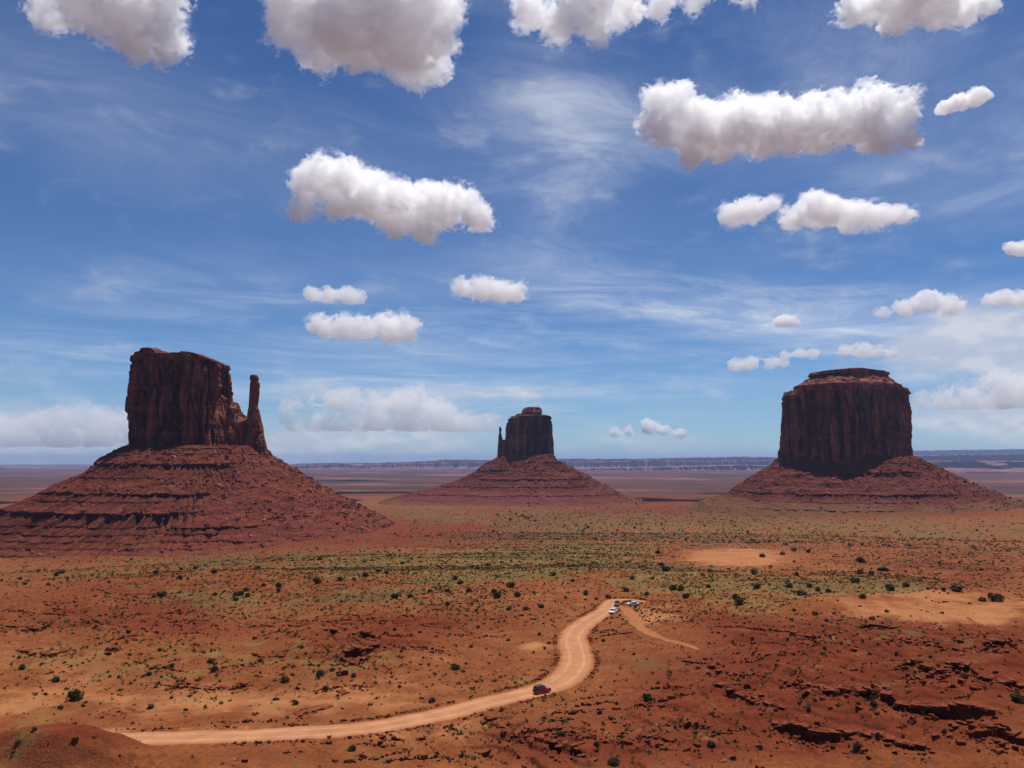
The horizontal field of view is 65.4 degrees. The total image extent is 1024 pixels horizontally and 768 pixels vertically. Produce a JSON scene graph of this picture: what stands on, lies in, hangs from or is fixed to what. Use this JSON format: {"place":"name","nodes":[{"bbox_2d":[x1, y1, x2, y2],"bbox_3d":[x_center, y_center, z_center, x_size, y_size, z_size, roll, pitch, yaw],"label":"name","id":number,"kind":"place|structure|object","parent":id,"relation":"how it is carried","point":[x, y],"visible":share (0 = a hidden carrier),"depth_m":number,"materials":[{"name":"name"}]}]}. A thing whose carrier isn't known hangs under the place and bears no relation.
{"place":"outdoors","nodes":[
{"label":"outdoors","id":0,"kind":"place"},
{"bbox_2d":[0,466,34,466],"bbox_3d":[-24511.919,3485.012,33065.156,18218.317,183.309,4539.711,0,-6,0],"label":"mesa hills","id":1,"kind":"structure","parent":0,"point":[17,466],"depth_m":33396.42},
{"bbox_2d":[120,599,646,745],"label":"dirt road","id":2,"kind":"structure","parent":0,"point":[574,667],"depth_m":176.13,"materials":[{"name":"beige soil"}]},
{"bbox_2d":[532,684,550,693],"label":"off road car","id":3,"kind":"object","parent":2,"relation":"on","point":[539,688],"visible":1,"depth_m":194.64,"materials":[{"name":"red paint"}]},
{"bbox_2d":[609,608,616,613],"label":"pickup truck","id":4,"kind":"object","parent":2,"relation":"on","point":[613,611],"visible":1,"depth_m":295.80,"materials":[{"name":"white paint"}]},
{"bbox_2d":[614,600,619,605],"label":"off road car","id":5,"kind":"object","parent":2,"relation":"on","point":[617,603],"visible":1,"depth_m":312.17,"materials":[{"name":"paint"}]},
{"bbox_2d":[0,460,773,468],"bbox_3d":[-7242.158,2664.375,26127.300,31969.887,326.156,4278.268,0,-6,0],"label":"mesa hills","id":6,"kind":"structure","parent":0,"point":[580,464],"depth_m":25667.43,"materials":[{"name":"stone"}]},
{"bbox_2d":[0,464,1023,767],"bbox_3d":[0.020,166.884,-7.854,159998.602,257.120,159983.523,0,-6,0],"label":"ground","id":7,"kind":"structure","parent":0,"point":[664,490],"depth_m":240.42,"materials":[{"name":"soil"}]},
{"bbox_2d":[3,624,22,626],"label":"rock ledge","id":8,"kind":"object","parent":7,"relation":"on","point":[7,625],"visible":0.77,"depth_m":268.07,"materials":[{"name":"brown stone"}]},
{"bbox_2d":[17,664,25,669],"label":"shrub","id":9,"kind":"object","parent":7,"relation":"on","point":[22,667],"visible":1,"depth_m":216.80,"materials":[{"name":"green plant"}]},
{"bbox_2d":[25,625,43,630],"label":"rock ledge","id":10,"kind":"object","parent":7,"relation":"on","point":[29,627],"visible":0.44,"depth_m":263.19,"materials":[{"name":"brown stone"}]},
{"bbox_2d":[15,648,71,655],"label":"rock ledge","id":11,"kind":"object","parent":7,"relation":"on","point":[48,653],"visible":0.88,"depth_m":231.85,"materials":[{"name":"brown stone"}]},
{"bbox_2d":[52,676,59,681],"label":"shrub","id":12,"kind":"object","parent":7,"relation":"on","point":[55,679],"visible":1,"depth_m":207.56,"materials":[{"name":"green plant"}]},
{"bbox_2d":[65,688,84,701],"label":"shrub","id":13,"kind":"object","parent":7,"relation":"on","point":[75,695],"visible":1,"depth_m":192.27,"materials":[{"name":"green plant"}]},
{"bbox_2d":[98,707,145,716],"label":"rock ledge","id":14,"kind":"object","parent":7,"relation":"on","point":[129,709],"visible":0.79,"depth_m":178.84,"materials":[{"name":"brown stone"}]},
{"bbox_2d":[122,626,141,641],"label":"rock ledge","id":15,"kind":"object","parent":7,"relation":"on","point":[131,636],"visible":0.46,"depth_m":243.54,"materials":[{"name":"brown stone"}]},
{"bbox_2d":[0,347,395,559],"bbox_3d":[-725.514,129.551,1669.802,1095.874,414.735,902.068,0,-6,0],"label":"butte","id":16,"kind":"object","parent":7,"relation":"on","point":[194,466],"visible":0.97,"depth_m":1510.78,"materials":[{"name":"stone"}]},
{"bbox_2d":[145,681,256,690],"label":"rock ledge","id":17,"kind":"object","parent":7,"relation":"on","point":[242,683],"visible":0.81,"depth_m":202.98,"materials":[{"name":"brown stone"}]},
{"bbox_2d":[207,658,215,662],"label":"shrub","id":18,"kind":"object","parent":7,"relation":"on","point":[211,661],"visible":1,"depth_m":224.62,"materials":[{"name":"green plant"}]},
{"bbox_2d":[210,665,218,672],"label":"shrub","id":19,"kind":"object","parent":7,"relation":"on","point":[213,669],"visible":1,"depth_m":215.22,"materials":[{"name":"green plant"}]},
{"bbox_2d":[280,676,290,682],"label":"shrub","id":20,"kind":"object","parent":7,"relation":"on","point":[284,679],"visible":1,"depth_m":206.80,"materials":[{"name":"green plant"}]},
{"bbox_2d":[316,669,324,676],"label":"shrub","id":21,"kind":"object","parent":7,"relation":"on","point":[318,673],"visible":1,"depth_m":209.55,"materials":[{"name":"green plant"}]},
{"bbox_2d":[322,685,328,691],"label":"shrub","id":22,"kind":"object","parent":7,"relation":"on","point":[325,687],"visible":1,"depth_m":194.06,"materials":[{"name":"green plant"}]},
{"bbox_2d":[294,684,361,715],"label":"rock ledge","id":23,"kind":"object","parent":7,"relation":"on","point":[329,706],"visible":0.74,"depth_m":179.10,"materials":[{"name":"brown stone"}]},
{"bbox_2d":[322,626,351,633],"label":"rock ledge","id":24,"kind":"object","parent":7,"relation":"on","point":[332,629],"visible":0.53,"depth_m":250.25,"materials":[{"name":"brown stone"}]},
{"bbox_2d":[347,744,355,750],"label":"shrub","id":25,"kind":"object","parent":7,"relation":"on","point":[352,746],"visible":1,"depth_m":153.36,"materials":[{"name":"green plant"}]},
{"bbox_2d":[342,642,380,657],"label":"rock ledge","id":26,"kind":"object","parent":7,"relation":"on","point":[358,649],"visible":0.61,"depth_m":228.65,"materials":[{"name":"brown stone"}]},
{"bbox_2d":[349,629,386,638],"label":"rock ledge","id":27,"kind":"object","parent":7,"relation":"on","point":[368,632],"visible":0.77,"depth_m":243.55,"materials":[{"name":"brown stone"}]},
{"bbox_2d":[428,697,435,702],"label":"shrub","id":28,"kind":"object","parent":7,"relation":"on","point":[433,700],"visible":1,"depth_m":185.16,"materials":[{"name":"green plant"}]},
{"bbox_2d":[450,663,459,669],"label":"shrub","id":29,"kind":"object","parent":7,"relation":"on","point":[456,666],"visible":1,"depth_m":214.92,"materials":[{"name":"green plant"}]},
{"bbox_2d":[492,590,501,597],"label":"shrub","id":30,"kind":"object","parent":7,"relation":"on","point":[497,594],"visible":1,"depth_m":315.25,"materials":[{"name":"green plant"}]},
{"bbox_2d":[484,712,515,727],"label":"rock ledge","id":31,"kind":"object","parent":7,"relation":"on","point":[495,722],"visible":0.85,"depth_m":161.86,"materials":[{"name":"brown stone"}]},
{"bbox_2d":[1,570,1011,763],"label":"broken strata","id":32,"kind":"object","parent":7,"relation":"on","point":[538,738],"visible":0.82,"depth_m":184.68,"materials":[{"name":"brown stone"}]},
{"bbox_2d":[506,581,514,587],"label":"shrub","id":33,"kind":"object","parent":7,"relation":"on","point":[511,584],"visible":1,"depth_m":349.26,"materials":[{"name":"green plant"}]},
{"bbox_2d":[0,562,1022,767],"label":"scrub","id":34,"kind":"object","parent":7,"relation":"on","point":[450,727],"visible":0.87,"depth_m":290.87,"materials":[{"name":"green plant"}]},
{"bbox_2d":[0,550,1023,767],"bbox_3d":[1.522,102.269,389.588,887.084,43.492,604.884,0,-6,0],"label":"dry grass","id":35,"kind":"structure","parent":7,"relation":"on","point":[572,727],"depth_m":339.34,"materials":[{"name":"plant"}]},
{"bbox_2d":[0,555,1023,767],"bbox_3d":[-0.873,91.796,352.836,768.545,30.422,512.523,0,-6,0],"label":"loose stones","id":36,"kind":"object","parent":7,"relation":"on","point":[997,750],"visible":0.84,"depth_m":174.71,"materials":[{"name":"brown stone"}]},
{"bbox_2d":[0,505,1023,587],"bbox_3d":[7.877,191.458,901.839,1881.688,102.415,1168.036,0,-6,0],"label":"scrub","id":37,"kind":"object","parent":7,"relation":"on","point":[970,553],"visible":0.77,"depth_m":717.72,"materials":[{"name":"green plant"}]},
{"bbox_2d":[377,407,648,506],"bbox_3d":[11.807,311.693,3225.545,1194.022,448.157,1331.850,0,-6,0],"label":"butte","id":38,"kind":"object","parent":7,"relation":"on","point":[525,467],"visible":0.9,"depth_m":3094.42,"materials":[{"name":"red stone"}]},
{"bbox_2d":[513,591,520,596],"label":"shrub","id":39,"kind":"object","parent":7,"relation":"on","point":[517,594],"visible":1,"depth_m":325.32,"materials":[{"name":"green plant"}]},
{"bbox_2d":[532,721,566,726],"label":"rock ledge","id":40,"kind":"object","parent":7,"relation":"on","point":[559,722],"visible":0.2,"depth_m":163.11,"materials":[{"name":"brown stone"}]},
{"bbox_2d":[539,733,598,760],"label":"rock ledge","id":41,"kind":"object","parent":7,"relation":"on","point":[558,746],"visible":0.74,"depth_m":150.97,"materials":[{"name":"brown stone"}]},
{"bbox_2d":[607,756,620,765],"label":"shrub","id":42,"kind":"object","parent":7,"relation":"on","point":[614,761],"visible":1,"depth_m":144.75,"materials":[{"name":"green plant"}]},
{"bbox_2d":[622,587,629,591],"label":"shrub","id":43,"kind":"object","parent":7,"relation":"on","point":[624,589],"visible":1,"depth_m":346.73,"materials":[{"name":"green plant"}]},
{"bbox_2d":[626,601,639,605],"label":"sedan car","id":44,"kind":"object","parent":7,"relation":"on","point":[633,603],"visible":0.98,"depth_m":314.63,"materials":[{"name":"white paint"}]},
{"bbox_2d":[642,693,652,701],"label":"shrub","id":45,"kind":"object","parent":7,"relation":"on","point":[647,698],"visible":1,"depth_m":184.12,"materials":[{"name":"green plant"}]},
{"bbox_2d":[662,566,670,571],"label":"shrub","id":46,"kind":"object","parent":7,"relation":"on","point":[665,569],"visible":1,"depth_m":401.76,"materials":[{"name":"green plant"}]},
{"bbox_2d":[682,593,689,597],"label":"shrub","id":47,"kind":"object","parent":7,"relation":"on","point":[686,595],"visible":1,"depth_m":329.44,"materials":[{"name":"green plant"}]},
{"bbox_2d":[678,656,739,675],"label":"rock ledge","id":48,"kind":"object","parent":7,"relation":"on","point":[711,666],"visible":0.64,"depth_m":210.62,"materials":[{"name":"brown stone"}]},
{"bbox_2d":[707,741,714,747],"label":"shrub","id":49,"kind":"object","parent":7,"relation":"on","point":[711,745],"visible":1,"depth_m":152.62,"materials":[{"name":"green plant"}]},
{"bbox_2d":[734,596,744,604],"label":"shrub","id":50,"kind":"object","parent":7,"relation":"on","point":[739,600],"visible":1,"depth_m":312.57,"materials":[{"name":"green plant"}]},
{"bbox_2d":[711,681,787,708],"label":"rock ledge","id":51,"kind":"object","parent":7,"relation":"on","point":[748,699],"visible":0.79,"depth_m":176.64,"materials":[{"name":"brown stone"}]},
{"bbox_2d":[752,584,761,588],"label":"shrub","id":52,"kind":"object","parent":7,"relation":"on","point":[758,586],"visible":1,"depth_m":343.25,"materials":[{"name":"green plant"}]},
{"bbox_2d":[740,625,852,643],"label":"rock ledge","id":53,"kind":"object","parent":7,"relation":"on","point":[791,632],"visible":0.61,"depth_m":235.06,"materials":[{"name":"brown stone"}]},
{"bbox_2d":[796,590,806,595],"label":"shrub","id":54,"kind":"object","parent":7,"relation":"on","point":[799,592],"visible":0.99,"depth_m":323.62,"materials":[{"name":"green plant"}]},
{"bbox_2d":[792,681,825,686],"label":"rock ledge","id":55,"kind":"object","parent":7,"relation":"on","point":[810,684],"visible":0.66,"depth_m":175.13,"materials":[{"name":"brown stone"}]},
{"bbox_2d":[771,720,863,738],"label":"rock ledge","id":56,"kind":"object","parent":7,"relation":"on","point":[810,733],"visible":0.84,"depth_m":154.76,"materials":[{"name":"brown stone"}]},
{"bbox_2d":[681,367,1023,515],"bbox_3d":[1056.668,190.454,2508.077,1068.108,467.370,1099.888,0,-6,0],"label":"butte","id":57,"kind":"object","parent":7,"relation":"on","point":[845,444],"visible":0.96,"depth_m":2329.26,"materials":[{"name":"stone"}]},
{"bbox_2d":[850,577,859,582],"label":"shrub","id":58,"kind":"object","parent":7,"relation":"on","point":[855,580],"visible":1,"depth_m":357.22,"materials":[{"name":"green plant"}]},
{"bbox_2d":[852,742,862,750],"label":"shrub","id":59,"kind":"object","parent":7,"relation":"on","point":[857,744],"visible":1,"depth_m":146.84,"materials":[{"name":"green plant"}]},
{"bbox_2d":[857,558,864,562],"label":"shrub","id":60,"kind":"object","parent":7,"relation":"on","point":[860,560],"visible":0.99,"depth_m":549.13,"materials":[{"name":"green plant"}]},
{"bbox_2d":[858,593,866,598],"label":"shrub","id":61,"kind":"object","parent":7,"relation":"on","point":[863,595],"visible":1,"depth_m":313.00,"materials":[{"name":"green plant"}]},
{"bbox_2d":[869,699,877,705],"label":"shrub","id":62,"kind":"object","parent":7,"relation":"on","point":[872,702],"visible":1,"depth_m":159.11,"materials":[{"name":"green plant"}]},
{"bbox_2d":[868,659,890,666],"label":"rock ledge","id":63,"kind":"object","parent":7,"relation":"on","point":[882,661],"visible":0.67,"depth_m":184.09,"materials":[{"name":"brown stone"}]},
{"bbox_2d":[859,622,901,627],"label":"rock ledge","id":64,"kind":"object","parent":7,"relation":"on","point":[874,624],"visible":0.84,"depth_m":250.69,"materials":[{"name":"brown stone"}]},
{"bbox_2d":[885,583,894,590],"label":"shrub","id":65,"kind":"object","parent":7,"relation":"on","point":[889,587],"visible":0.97,"depth_m":338.22,"materials":[{"name":"green plant"}]},
{"bbox_2d":[855,730,936,753],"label":"rock ledge","id":66,"kind":"object","parent":7,"relation":"on","point":[900,743],"visible":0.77,"depth_m":146.10,"materials":[{"name":"brown stone"}]},
{"bbox_2d":[802,684,1001,712],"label":"rock ledge","id":67,"kind":"object","parent":7,"relation":"on","point":[959,705],"visible":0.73,"depth_m":157.14,"materials":[{"name":"brown stone"}]},
{"bbox_2d":[902,581,909,586],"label":"shrub","id":68,"kind":"object","parent":7,"relation":"on","point":[906,584],"visible":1,"depth_m":352.68,"materials":[{"name":"green plant"}]},
{"bbox_2d":[895,635,919,645],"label":"rock ledge","id":69,"kind":"object","parent":7,"relation":"on","point":[901,636],"visible":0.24,"depth_m":201.66,"materials":[{"name":"brown stone"}]},
{"bbox_2d":[950,584,962,591],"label":"shrub","id":70,"kind":"object","parent":7,"relation":"on","point":[954,588],"visible":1,"depth_m":337.34,"materials":[{"name":"green plant"}]},
{"bbox_2d":[890,657,1023,688],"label":"rock ledge","id":71,"kind":"object","parent":7,"relation":"on","point":[953,664],"visible":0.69,"depth_m":168.98,"materials":[{"name":"brown stone"}]},
{"bbox_2d":[960,672,967,678],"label":"shrub","id":72,"kind":"object","parent":7,"relation":"on","point":[963,675],"visible":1,"depth_m":164.12,"materials":[{"name":"green plant"}]},
{"bbox_2d":[930,622,1012,644],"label":"rock ledge","id":73,"kind":"object","parent":7,"relation":"on","point":[995,640],"visible":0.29,"depth_m":196.49,"materials":[{"name":"brown stone"}]},
{"bbox_2d":[978,596,987,601],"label":"shrub","id":74,"kind":"object","parent":7,"relation":"on","point":[981,598],"visible":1,"depth_m":314.81,"materials":[{"name":"green plant"}]},
{"bbox_2d":[965,724,1023,743],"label":"rock ledge","id":75,"kind":"object","parent":7,"relation":"on","point":[997,728],"visible":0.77,"depth_m":144.25,"materials":[{"name":"brown stone"}]},
{"bbox_2d":[987,592,1004,601],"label":"shrub","id":76,"kind":"object","parent":7,"relation":"on","point":[993,597],"visible":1,"depth_m":314.07,"materials":[{"name":"green plant"}]},
{"bbox_2d":[1010,692,1023,702],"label":"shrub","id":77,"kind":"object","parent":7,"relation":"on","point":[1016,697],"visible":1,"depth_m":152.41,"materials":[{"name":"green plant"}]},
{"bbox_2d":[0,0,1023,463],"label":"sky","id":78,"kind":"structure","parent":0,"point":[420,226],"materials":[{"name":"blue"}]},
{"bbox_2d":[288,457,777,464],"bbox_3d":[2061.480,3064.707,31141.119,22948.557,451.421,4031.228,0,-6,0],"label":"mesa hills","id":79,"kind":"structure","parent":0,"point":[653,459],"depth_m":30673.44,"materials":[{"name":"grey stone"}]},
{"bbox_2d":[618,606,700,649],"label":"dirt track","id":80,"kind":"structure","parent":0,"point":[635,621],"depth_m":266.88,"materials":[{"name":"soil"}]},
{"bbox_2d":[576,465,769,470],"bbox_3d":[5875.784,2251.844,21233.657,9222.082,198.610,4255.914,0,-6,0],"label":"mesa hills","id":81,"kind":"structure","parent":0,"point":[725,467],"depth_m":20696.18,"materials":[{"name":"grey stone"}]},
{"bbox_2d":[913,454,1023,460],"bbox_3d":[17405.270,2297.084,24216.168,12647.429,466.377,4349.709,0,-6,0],"label":"mesa hills","id":82,"kind":"structure","parent":0,"point":[985,457],"depth_m":23677.98,"materials":[{"name":"stone"}]},
{"bbox_2d":[913,449,1023,454],"bbox_3d":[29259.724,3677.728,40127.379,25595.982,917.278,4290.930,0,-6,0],"label":"mesa hills","id":83,"kind":"structure","parent":0,"point":[949,452],"depth_m":39699.83,"materials":[{"name":"stone"}]},
{"bbox_2d":[927,461,1023,472],"bbox_3d":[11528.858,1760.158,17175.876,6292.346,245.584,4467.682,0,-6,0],"label":"mesa hills","id":84,"kind":"structure","parent":0,"point":[984,466],"depth_m":16590.86,"materials":[{"name":"grey stone"}]}
]}

